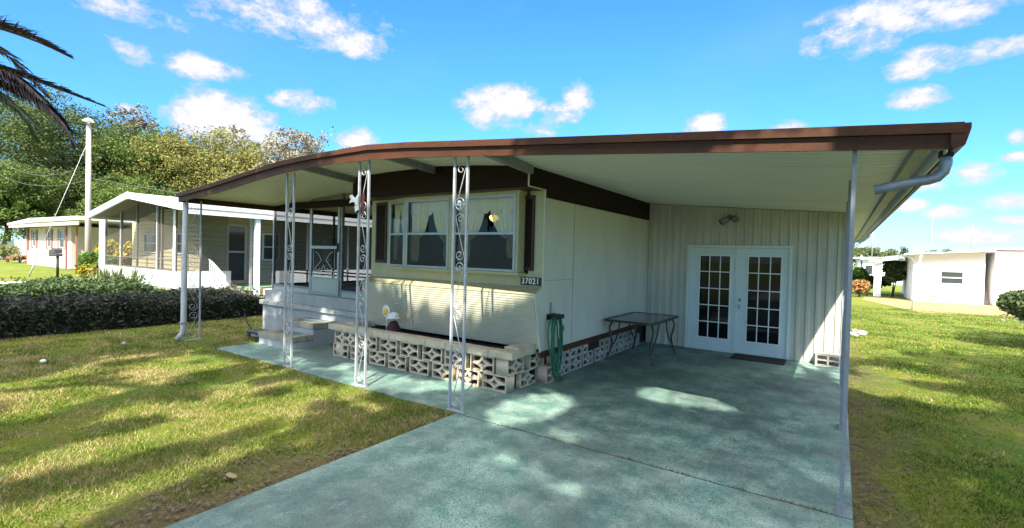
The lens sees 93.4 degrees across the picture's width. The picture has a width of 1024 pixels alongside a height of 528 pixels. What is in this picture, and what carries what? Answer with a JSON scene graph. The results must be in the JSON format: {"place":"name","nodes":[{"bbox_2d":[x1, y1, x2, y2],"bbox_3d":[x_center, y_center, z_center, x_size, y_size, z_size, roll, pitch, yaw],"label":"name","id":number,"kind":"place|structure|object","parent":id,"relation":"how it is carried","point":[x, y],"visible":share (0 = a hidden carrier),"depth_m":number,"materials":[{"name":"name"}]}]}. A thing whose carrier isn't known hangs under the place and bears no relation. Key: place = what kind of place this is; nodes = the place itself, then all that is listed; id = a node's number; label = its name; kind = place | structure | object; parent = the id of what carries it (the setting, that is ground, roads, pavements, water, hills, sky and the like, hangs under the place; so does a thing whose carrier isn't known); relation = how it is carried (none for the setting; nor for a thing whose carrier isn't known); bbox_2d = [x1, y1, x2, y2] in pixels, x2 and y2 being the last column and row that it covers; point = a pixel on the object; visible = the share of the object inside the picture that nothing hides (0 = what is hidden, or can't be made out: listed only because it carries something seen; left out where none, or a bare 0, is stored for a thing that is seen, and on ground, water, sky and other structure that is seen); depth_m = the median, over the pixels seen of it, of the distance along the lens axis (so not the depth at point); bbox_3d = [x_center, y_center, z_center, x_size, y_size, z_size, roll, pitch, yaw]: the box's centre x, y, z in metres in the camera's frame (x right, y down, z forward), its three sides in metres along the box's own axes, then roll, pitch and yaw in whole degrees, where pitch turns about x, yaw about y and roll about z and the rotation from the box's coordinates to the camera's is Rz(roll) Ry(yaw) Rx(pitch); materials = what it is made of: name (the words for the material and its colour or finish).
{"place":"outdoors","nodes":[
{"label":"outdoors","id":0,"kind":"place"},
{"bbox_2d":[0,281,25,283],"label":"neighbour driveway","id":1,"kind":"structure","parent":0,"point":[7,282],"depth_m":22.14,"materials":[{"name":"concrete"}]},
{"bbox_2d":[7,216,131,268],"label":"shuttered house","id":2,"kind":"structure","parent":0,"point":[66,234],"depth_m":36.73,"materials":[{"name":"beige"}]},
{"bbox_2d":[32,231,34,246],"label":"window","id":3,"kind":"structure","parent":2,"relation":"in","point":[33,232],"depth_m":40.66,"materials":[{"name":"white glass"}]},
{"bbox_2d":[47,230,49,246],"bbox_3d":[-36.487,-1.990,38.046,0.800,1.350,0.055,2,1,34],"label":"window","id":4,"kind":"structure","parent":2,"relation":"in","point":[48,235],"depth_m":38.19,"materials":[{"name":"glass"}]},
{"bbox_2d":[59,230,63,247],"bbox_3d":[-33.717,-1.884,36.164,1.300,1.350,0.055,2,1,34],"label":"window","id":5,"kind":"structure","parent":2,"relation":"in","point":[61,232],"depth_m":36.28,"materials":[{"name":"glass"}]},
{"bbox_2d":[86,192,371,295],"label":"neighbour house","id":6,"kind":"structure","parent":0,"point":[237,246],"depth_m":20.71,"materials":[{"name":"grey"}]},
{"bbox_2d":[144,233,155,252],"bbox_3d":[-16.539,-0.958,22.156,1.700,0.900,0.055,2,1,34],"label":"window","id":7,"kind":"structure","parent":6,"relation":"in","point":[149,238],"depth_m":22.26,"materials":[{"name":"glass"}]},
{"bbox_2d":[172,233,181,253],"bbox_3d":[-14.142,-0.866,20.526,1.300,0.900,0.055,2,1,34],"label":"window","id":8,"kind":"structure","parent":6,"relation":"in","point":[179,234],"depth_m":20.55,"materials":[{"name":"glass"}]},
{"bbox_2d":[226,223,246,279],"bbox_3d":[-11.777,-0.508,20.640,0.036,2.400,0.860,2,1,34],"label":"door","id":9,"kind":"structure","parent":6,"relation":"in","point":[236,234],"depth_m":20.65,"materials":[{"name":"grey"}]},
{"bbox_2d":[262,233,279,260],"bbox_3d":[-10.912,-0.769,21.865,0.055,1.220,0.800,2,1,34],"label":"window","id":10,"kind":"structure","parent":6,"relation":"in","point":[267,238],"depth_m":21.80,"materials":[{"name":"grey glass"}]},
{"bbox_2d":[322,237,336,260],"bbox_3d":[-9.170,-0.763,24.429,0.055,1.200,0.900,2,1,34],"label":"window","id":11,"kind":"structure","parent":6,"relation":"in","point":[327,241],"depth_m":24.32,"materials":[{"name":"grey glass"}]},
{"bbox_2d":[164,414,852,527],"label":"driveway","id":12,"kind":"structure","parent":0,"point":[456,471],"depth_m":3.69,"materials":[{"name":"paint"}]},
{"bbox_2d":[0,259,1023,527],"bbox_3d":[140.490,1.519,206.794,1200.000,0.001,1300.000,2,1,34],"label":"ground","id":13,"kind":"structure","parent":0,"point":[876,471],"depth_m":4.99,"materials":[{"name":"green plant"}]},
{"bbox_2d":[0,244,23,261],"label":"palm shrub","id":14,"kind":"object","parent":13,"relation":"on","point":[9,250],"visible":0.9,"depth_m":44.19,"materials":[{"name":"green plant"}]},
{"bbox_2d":[0,240,25,260],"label":"white fence","id":15,"kind":"object","parent":13,"relation":"on","point":[22,244],"visible":0.3,"depth_m":47.34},
{"bbox_2d":[0,90,26,158],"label":"oak tree","id":16,"kind":"object","parent":13,"relation":"on","point":[6,127],"visible":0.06,"depth_m":63.79,"materials":[{"name":"green plant"}]},
{"bbox_2d":[6,254,25,262],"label":"pink shrub","id":17,"kind":"object","parent":13,"relation":"on","point":[19,257],"visible":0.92,"depth_m":42.73,"materials":[{"name":"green plant"}]},
{"bbox_2d":[0,157,68,259],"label":"oak tree","id":18,"kind":"object","parent":13,"relation":"on","point":[31,200],"visible":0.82,"depth_m":49.17,"materials":[{"name":"green plant"}]},
{"bbox_2d":[2,157,103,237],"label":"oak tree","id":19,"kind":"object","parent":13,"relation":"on","point":[71,197],"visible":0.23,"depth_m":57.24,"materials":[{"name":"green plant"}]},
{"bbox_2d":[0,15,108,150],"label":"palm tree","id":20,"kind":"object","parent":13,"relation":"on","point":[12,80],"visible":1,"depth_m":6.87,"materials":[{"name":"green plant"}]},
{"bbox_2d":[48,248,62,276],"bbox_3d":[-24.249,-0.059,25.635,1.300,1.580,0.300,2,1,34],"label":"mailbox","id":21,"kind":"object","parent":13,"relation":"on","point":[55,252],"visible":0.94,"depth_m":25.47,"materials":[{"name":"black metal"}]},
{"bbox_2d":[28,118,94,276],"bbox_3d":[-24.676,-3.637,26.536,2.969,8.883,0.584,1,1,-9],"label":"utility pole","id":22,"kind":"object","parent":13,"relation":"on","point":[88,192],"visible":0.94,"depth_m":26.73,"materials":[{"name":"white wood"}]},
{"bbox_2d":[1,160,85,175],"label":"power line","id":23,"kind":"object","parent":22,"relation":"attached to","point":[45,175],"visible":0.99,"depth_m":32.34,"materials":[{"name":"grey metal"}]},
{"bbox_2d":[1,175,85,185],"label":"power line","id":24,"kind":"object","parent":22,"relation":"attached to","point":[38,185],"visible":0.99,"depth_m":33.78,"materials":[{"name":"grey metal"}]},
{"bbox_2d":[91,178,175,192],"bbox_3d":[-11.573,-4.133,31.420,25.662,1.078,0.028,1,1,-21],"label":"power line","id":25,"kind":"object","parent":22,"relation":"attached to","point":[135,186],"visible":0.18,"depth_m":27.61,"materials":[{"name":"grey metal"}]},
{"bbox_2d":[0,84,152,189],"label":"oak tree","id":26,"kind":"object","parent":13,"relation":"on","point":[51,145],"visible":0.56,"depth_m":59.62,"materials":[{"name":"green plant"}]},
{"bbox_2d":[0,273,167,312],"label":"hedge","id":27,"kind":"object","parent":13,"relation":"on","point":[35,287],"visible":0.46,"depth_m":13.79,"materials":[{"name":"green plant"}]},
{"bbox_2d":[74,263,97,277],"bbox_3d":[-19.540,0.447,22.188,0.690,0.993,1.153,1,1,-11],"label":"yellow shrub","id":28,"kind":"object","parent":13,"relation":"on","point":[82,270],"visible":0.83,"depth_m":21.92,"materials":[{"name":"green plant"}]},
{"bbox_2d":[87,271,98,278],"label":"agave plant","id":29,"kind":"object","parent":13,"relation":"on","point":[91,272],"visible":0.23,"depth_m":21.04,"materials":[{"name":"yellow plant"}]},
{"bbox_2d":[75,251,119,275],"bbox_3d":[-20.823,0.120,24.337,2.217,1.530,1.778,2,1,34],"label":"shrub","id":30,"kind":"object","parent":13,"relation":"on","point":[85,258],"visible":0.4,"depth_m":23.83,"materials":[{"name":"green plant"}]},
{"bbox_2d":[94,265,116,279],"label":"agave plant","id":31,"kind":"object","parent":13,"relation":"on","point":[104,272],"visible":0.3,"depth_m":19.94,"materials":[{"name":"green plant"}]},
{"bbox_2d":[93,239,119,254],"bbox_3d":[-22.299,-0.323,26.547,1.700,2.238,1.373,2,1,34],"label":"croton shrub","id":32,"kind":"object","parent":13,"relation":"on","point":[112,244],"visible":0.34,"depth_m":26.22,"materials":[{"name":"yellow plant"}]},
{"bbox_2d":[52,172,175,216],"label":"oak tree","id":33,"kind":"object","parent":13,"relation":"on","point":[103,192],"visible":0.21,"depth_m":50.28,"materials":[{"name":"green plant"}]},
{"bbox_2d":[105,264,126,278],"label":"agave plant","id":34,"kind":"object","parent":13,"relation":"on","point":[115,274],"visible":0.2,"depth_m":19.40,"materials":[{"name":"green plant"}]},
{"bbox_2d":[113,241,131,265],"bbox_3d":[-20.223,-0.230,25.628,1.462,2.187,1.804,2,1,34],"label":"croton shrub","id":35,"kind":"object","parent":13,"relation":"on","point":[127,250],"visible":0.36,"depth_m":25.20,"materials":[{"name":"yellow plant"}]},
{"bbox_2d":[0,283,264,338],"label":"hedge","id":36,"kind":"object","parent":13,"relation":"on","point":[72,312],"visible":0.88,"depth_m":10.67,"materials":[{"name":"green plant"}]},
{"bbox_2d":[118,265,147,280],"bbox_3d":[-14.784,0.552,18.939,1.052,1.093,1.018,2,1,34],"label":"agave plant","id":37,"kind":"object","parent":13,"relation":"on","point":[135,272],"visible":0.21,"depth_m":18.91,"materials":[{"name":"green plant"}]},
{"bbox_2d":[104,103,162,137],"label":"mossy tree","id":38,"kind":"object","parent":13,"relation":"on","point":[137,122],"visible":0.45,"depth_m":71.40,"materials":[{"name":"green plant"}]},
{"bbox_2d":[68,123,207,195],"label":"oak tree","id":39,"kind":"object","parent":13,"relation":"on","point":[113,143],"visible":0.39,"depth_m":60.78,"materials":[{"name":"green plant"}]},
{"bbox_2d":[92,123,270,195],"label":"oak tree","id":40,"kind":"object","parent":13,"relation":"on","point":[181,156],"visible":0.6,"depth_m":60.77,"materials":[{"name":"green plant"}]},
{"bbox_2d":[198,166,254,186],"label":"oak tree","id":41,"kind":"object","parent":13,"relation":"on","point":[217,171],"visible":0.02,"depth_m":53.96,"materials":[{"name":"green plant"}]},
{"bbox_2d":[226,472,237,477],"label":"fallen leaf","id":42,"kind":"object","parent":13,"relation":"on","point":[231,475],"visible":1,"depth_m":3.83,"materials":[{"name":"brown plant"}]},
{"bbox_2d":[215,124,260,156],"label":"mossy tree","id":43,"kind":"object","parent":13,"relation":"on","point":[240,130],"visible":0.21,"depth_m":70.01,"materials":[{"name":"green plant"}]},
{"bbox_2d":[243,315,264,337],"bbox_3d":[-5.325,1.299,9.958,0.951,0.413,0.240,2,1,34],"label":"edger tool","id":44,"kind":"object","parent":13,"relation":"on","point":[253,333],"visible":0.72,"depth_m":9.84,"materials":[{"name":"grey metal"}]},
{"bbox_2d":[195,135,323,186],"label":"oak tree","id":45,"kind":"object","parent":13,"relation":"on","point":[248,158],"visible":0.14,"depth_m":60.34,"materials":[{"name":"green plant"}]},
{"bbox_2d":[251,151,319,169],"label":"oak tree","id":46,"kind":"object","parent":13,"relation":"on","point":[266,162],"depth_m":61.00,"materials":[{"name":"green plant"}]},
{"bbox_2d":[252,126,349,168],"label":"mossy tree","id":47,"kind":"object","parent":13,"relation":"on","point":[299,136],"visible":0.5,"depth_m":56.20,"materials":[{"name":"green plant"}]},
{"bbox_2d":[216,342,535,413],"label":"walkway","id":48,"kind":"structure","parent":13,"relation":"on","point":[322,361],"depth_m":7.08,"materials":[{"name":"paint"}]},
{"bbox_2d":[258,289,381,349],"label":"entry steps","id":49,"kind":"structure","parent":48,"relation":"on","point":[314,315],"depth_m":9.63,"materials":[{"name":"white concrete"}]},
{"bbox_2d":[328,320,543,392],"bbox_3d":[-1.358,1.363,7.791,3.913,0.575,0.962,2,1,34],"label":"block planter","id":50,"kind":"object","parent":48,"relation":"on","point":[507,369],"visible":0.87,"depth_m":7.06,"materials":[{"name":"concrete"}]},
{"bbox_2d":[383,305,389,329],"bbox_3d":[-2.106,0.938,8.058,0.181,0.517,0.053,2,1,34],"label":"daisy stake","id":51,"kind":"object","parent":50,"relation":"in","point":[386,310],"visible":0.96,"depth_m":8.04,"materials":[{"name":"white paint"}]},
{"bbox_2d":[386,312,400,331],"bbox_3d":[-1.958,0.998,7.981,0.242,0.407,0.238,2,1,34],"label":"goose figurine","id":52,"kind":"object","parent":50,"relation":"on","point":[393,325],"visible":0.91,"depth_m":7.91,"materials":[{"name":"beige"}]},
{"bbox_2d":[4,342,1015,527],"bbox_3d":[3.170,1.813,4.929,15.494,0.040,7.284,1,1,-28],"label":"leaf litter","id":53,"kind":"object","parent":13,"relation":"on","point":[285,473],"visible":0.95,"depth_m":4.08,"materials":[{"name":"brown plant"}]},
{"bbox_2d":[175,122,971,517],"bbox_3d":[3.218,0.054,13.936,11.645,3.231,18.530,2,1,34],"label":"mobile home","id":54,"kind":"object","parent":13,"relation":"on","point":[737,240],"visible":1,"depth_m":7.71,"materials":[{"name":"white metal"}]},
{"bbox_2d":[309,207,340,296],"bbox_3d":[-3.950,-0.336,10.144,1.010,1.980,0.060,2,1,34],"label":"screen door","id":55,"kind":"structure","parent":54,"relation":"in","point":[327,286],"depth_m":10.14,"materials":[{"name":"metal"}]},
{"bbox_2d":[349,194,358,212],"bbox_3d":[-2.154,-0.821,6.574,0.200,0.255,0.031,2,1,34],"label":"bird ornament","id":56,"kind":"object","parent":54,"relation":"attached to","point":[355,200],"visible":1,"depth_m":6.54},
{"bbox_2d":[361,193,364,213],"bbox_3d":[-2.017,-0.819,6.531,0.075,0.290,0.013,2,1,34],"label":"butterfly ornament","id":57,"kind":"object","parent":54,"relation":"attached to","point":[362,203],"visible":1,"depth_m":6.53,"materials":[{"name":"brown metal"}]},
{"bbox_2d":[388,190,526,275],"bbox_3d":[-1.024,-0.487,7.740,2.910,1.212,0.282,2,1,34],"label":"bay window","id":58,"kind":"structure","parent":54,"relation":"in","point":[501,252],"depth_m":7.47,"materials":[{"name":"white glass"}]},
{"bbox_2d":[455,197,464,209],"bbox_3d":[-0.601,-0.694,5.546,0.142,0.142,0.033,2,1,34],"label":"silver ornament","id":59,"kind":"object","parent":54,"relation":"attached to","point":[459,202],"visible":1,"depth_m":5.54,"materials":[{"name":"silver metal"}]},
{"bbox_2d":[547,303,563,319],"bbox_3d":[0.633,0.690,6.995,0.180,0.250,0.200,2,1,34],"label":"hose hanger","id":60,"kind":"object","parent":54,"relation":"attached to","point":[551,315],"visible":0.98,"depth_m":6.98,"materials":[{"name":"grey metal"}]},
{"bbox_2d":[547,314,563,380],"bbox_3d":[0.644,1.214,6.996,0.141,0.997,0.404,2,1,34],"label":"garden hose","id":61,"kind":"object","parent":60,"relation":"hanging from","point":[554,324],"visible":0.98,"depth_m":6.99,"materials":[{"name":"green rubber"}]},
{"bbox_2d":[684,245,792,359],"bbox_3d":[4.413,0.699,9.532,1.900,2.130,0.134,2,1,34],"label":"french door","id":62,"kind":"structure","parent":54,"relation":"in","point":[751,286],"depth_m":9.50,"materials":[{"name":"white paint"}]},
{"bbox_2d":[457,342,852,520],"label":"carport slab","id":63,"kind":"structure","parent":13,"relation":"on","point":[760,428],"depth_m":5.60,"materials":[{"name":"paint"}]},
{"bbox_2d":[536,364,561,383],"bbox_3d":[0.543,1.601,7.118,0.190,0.220,0.400,2,1,38],"label":"loose block","id":64,"kind":"object","parent":63,"relation":"on","point":[544,373],"depth_m":6.99,"materials":[{"name":"grey concrete"}]},
{"bbox_2d":[546,329,638,374],"bbox_3d":[1.615,1.486,8.748,0.098,0.444,3.801,2,1,34],"label":"block skirting","id":65,"kind":"object","parent":63,"relation":"on","point":[599,353],"visible":0.62,"depth_m":8.46,"materials":[{"name":"white concrete"}]},
{"bbox_2d":[605,312,678,366],"bbox_3d":[2.425,1.356,8.958,0.910,0.746,1.580,2,1,34],"label":"patio table","id":66,"kind":"object","parent":63,"relation":"on","point":[648,319],"visible":1,"depth_m":8.72,"materials":[{"name":"grey metal"}]},
{"bbox_2d":[456,413,850,519],"bbox_3d":[0.891,1.823,4.507,3.725,0.093,0.022,2,1,34],"label":"slab joint","id":67,"kind":"object","parent":63,"relation":"on","point":[658,467],"visible":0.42,"depth_m":4.19,"materials":[{"name":"concrete"}]},
{"bbox_2d":[498,424,832,513],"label":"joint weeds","id":68,"kind":"object","parent":67,"relation":"on","point":[682,473],"visible":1,"depth_m":4.14,"materials":[{"name":"green plant"}]},
{"bbox_2d":[729,353,786,364],"bbox_3d":[4.595,1.771,9.014,0.900,0.013,0.590,2,1,34],"label":"doormat","id":69,"kind":"object","parent":63,"relation":"on","point":[761,359],"visible":1,"depth_m":8.97,"materials":[{"name":"black rubber"}]},
{"bbox_2d":[815,351,840,368],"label":"vent block","id":70,"kind":"structure","parent":63,"relation":"on","point":[827,359],"depth_m":8.52,"materials":[{"name":"white concrete"}]},
{"bbox_2d":[853,243,864,267],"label":"distant tree","id":71,"kind":"object","parent":13,"relation":"on","point":[857,251],"visible":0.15,"depth_m":94.72,"materials":[{"name":"green plant"}]},
{"bbox_2d":[850,329,867,334],"bbox_3d":[8.972,1.789,12.767,0.700,0.080,0.653,2,1,34],"label":"stone edging","id":72,"kind":"object","parent":13,"relation":"on","point":[859,332],"visible":0.5,"depth_m":12.53,"materials":[{"name":"white stone"}]},
{"bbox_2d":[852,279,869,296],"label":"ti plant","id":73,"kind":"object","parent":13,"relation":"on","point":[859,286],"visible":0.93,"depth_m":26.61,"materials":[{"name":"brown plant"}]},
{"bbox_2d":[852,267,869,293],"bbox_3d":[21.355,0.981,29.714,0.937,1.715,1.246,1,1,-10],"label":"green shrub","id":74,"kind":"object","parent":13,"relation":"on","point":[860,273],"visible":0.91,"depth_m":29.41,"materials":[{"name":"green plant"}]},
{"bbox_2d":[866,284,872,295],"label":"dark shrub","id":75,"kind":"object","parent":13,"relation":"on","point":[870,286],"visible":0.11,"depth_m":27.45,"materials":[{"name":"green plant"}]},
{"bbox_2d":[871,232,872,256],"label":"distant pole","id":76,"kind":"object","parent":13,"relation":"on","point":[872,246],"visible":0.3,"depth_m":72.12,"materials":[{"name":"grey metal"}]},
{"bbox_2d":[860,245,887,256],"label":"distant tree","id":77,"kind":"object","parent":13,"relation":"on","point":[866,252],"visible":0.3,"depth_m":99.84,"materials":[{"name":"green plant"}]},
{"bbox_2d":[865,275,891,287],"bbox_3d":[22.441,1.269,29.733,1.705,1.219,1.369,1,1,-1],"label":"vine shrub","id":78,"kind":"object","parent":13,"relation":"on","point":[871,281],"visible":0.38,"depth_m":29.33,"materials":[{"name":"green plant"}]},
{"bbox_2d":[859,255,899,296],"bbox_3d":[22.024,0.652,29.104,1.750,2.380,5.100,2,1,34],"label":"white carport","id":79,"kind":"object","parent":13,"relation":"on","point":[877,276],"visible":1,"depth_m":27.27,"materials":[{"name":"grey metal"}]},
{"bbox_2d":[876,246,908,259],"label":"distant tree","id":80,"kind":"object","parent":13,"relation":"on","point":[893,252],"visible":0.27,"depth_m":99.79,"materials":[{"name":"green plant"}]},
{"bbox_2d":[882,260,906,296],"bbox_3d":[21.894,0.808,27.668,1.218,2.164,1.322,2,1,34],"label":"vine shrub","id":81,"kind":"object","parent":13,"relation":"on","point":[895,271],"visible":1,"depth_m":27.36,"materials":[{"name":"green plant"}]},
{"bbox_2d":[930,219,932,252],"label":"distant pole","id":82,"kind":"object","parent":13,"relation":"on","point":[931,235],"visible":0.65,"depth_m":79.75,"materials":[{"name":"grey metal"}]},
{"bbox_2d":[899,247,1023,305],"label":"white house","id":83,"kind":"structure","parent":13,"relation":"on","point":[961,277],"depth_m":23.70,"materials":[{"name":"paint"}]},
{"bbox_2d":[908,262,911,297],"bbox_3d":[21.213,0.835,25.726,0.001,1.900,0.800,2,1,34],"label":"side door","id":84,"kind":"structure","parent":83,"relation":"in","point":[910,262],"depth_m":25.72,"materials":[{"name":"white paint"}]},
{"bbox_2d":[940,271,963,284],"bbox_3d":[21.749,0.678,23.869,0.880,0.650,0.055,2,1,34],"label":"window","id":85,"kind":"structure","parent":83,"relation":"in","point":[946,277],"depth_m":23.86,"materials":[{"name":"grey glass"}]},
{"bbox_2d":[994,288,1023,331],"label":"flowering bush","id":86,"kind":"object","parent":13,"relation":"on","point":[1010,302],"visible":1,"depth_m":10.72,"materials":[{"name":"green plant"}]},
{"bbox_2d":[0,0,1023,264],"label":"sky","id":87,"kind":"structure","parent":0,"point":[373,71],"materials":[{"name":"blue"}]},
{"bbox_2d":[853,257,902,284],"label":"distant white house","id":88,"kind":"structure","parent":0,"point":[868,265],"depth_m":44.98,"materials":[{"name":"paint"}]},
{"bbox_2d":[866,265,872,273],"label":"window","id":89,"kind":"structure","parent":88,"relation":"in","point":[868,267],"depth_m":44.99,"materials":[{"name":"grey glass"}]},
{"bbox_2d":[848,306,1023,527],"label":"side grass","id":90,"kind":"structure","parent":0,"point":[927,345],"depth_m":6.95,"materials":[{"name":"green plant"}]},
{"bbox_2d":[863,297,1011,315],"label":"dirt path","id":91,"kind":"structure","parent":0,"point":[956,308],"depth_m":21.80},
{"bbox_2d":[911,255,926,309],"bbox_3d":[16.599,0.756,19.672,0.456,2.257,0.070,2,1,34],"label":"clothesline pole","id":92,"kind":"object","parent":91,"relation":"on","point":[915,282],"visible":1,"depth_m":19.71,"materials":[{"name":"white metal"}]},
{"bbox_2d":[984,282,989,304],"bbox_3d":[23.487,1.402,23.939,0.299,1.162,0.850,2,1,41],"label":"board stack","id":93,"kind":"object","parent":91,"relation":"on","point":[986,297],"visible":0.66,"depth_m":23.85,"materials":[{"name":"white wood"}]}
]}

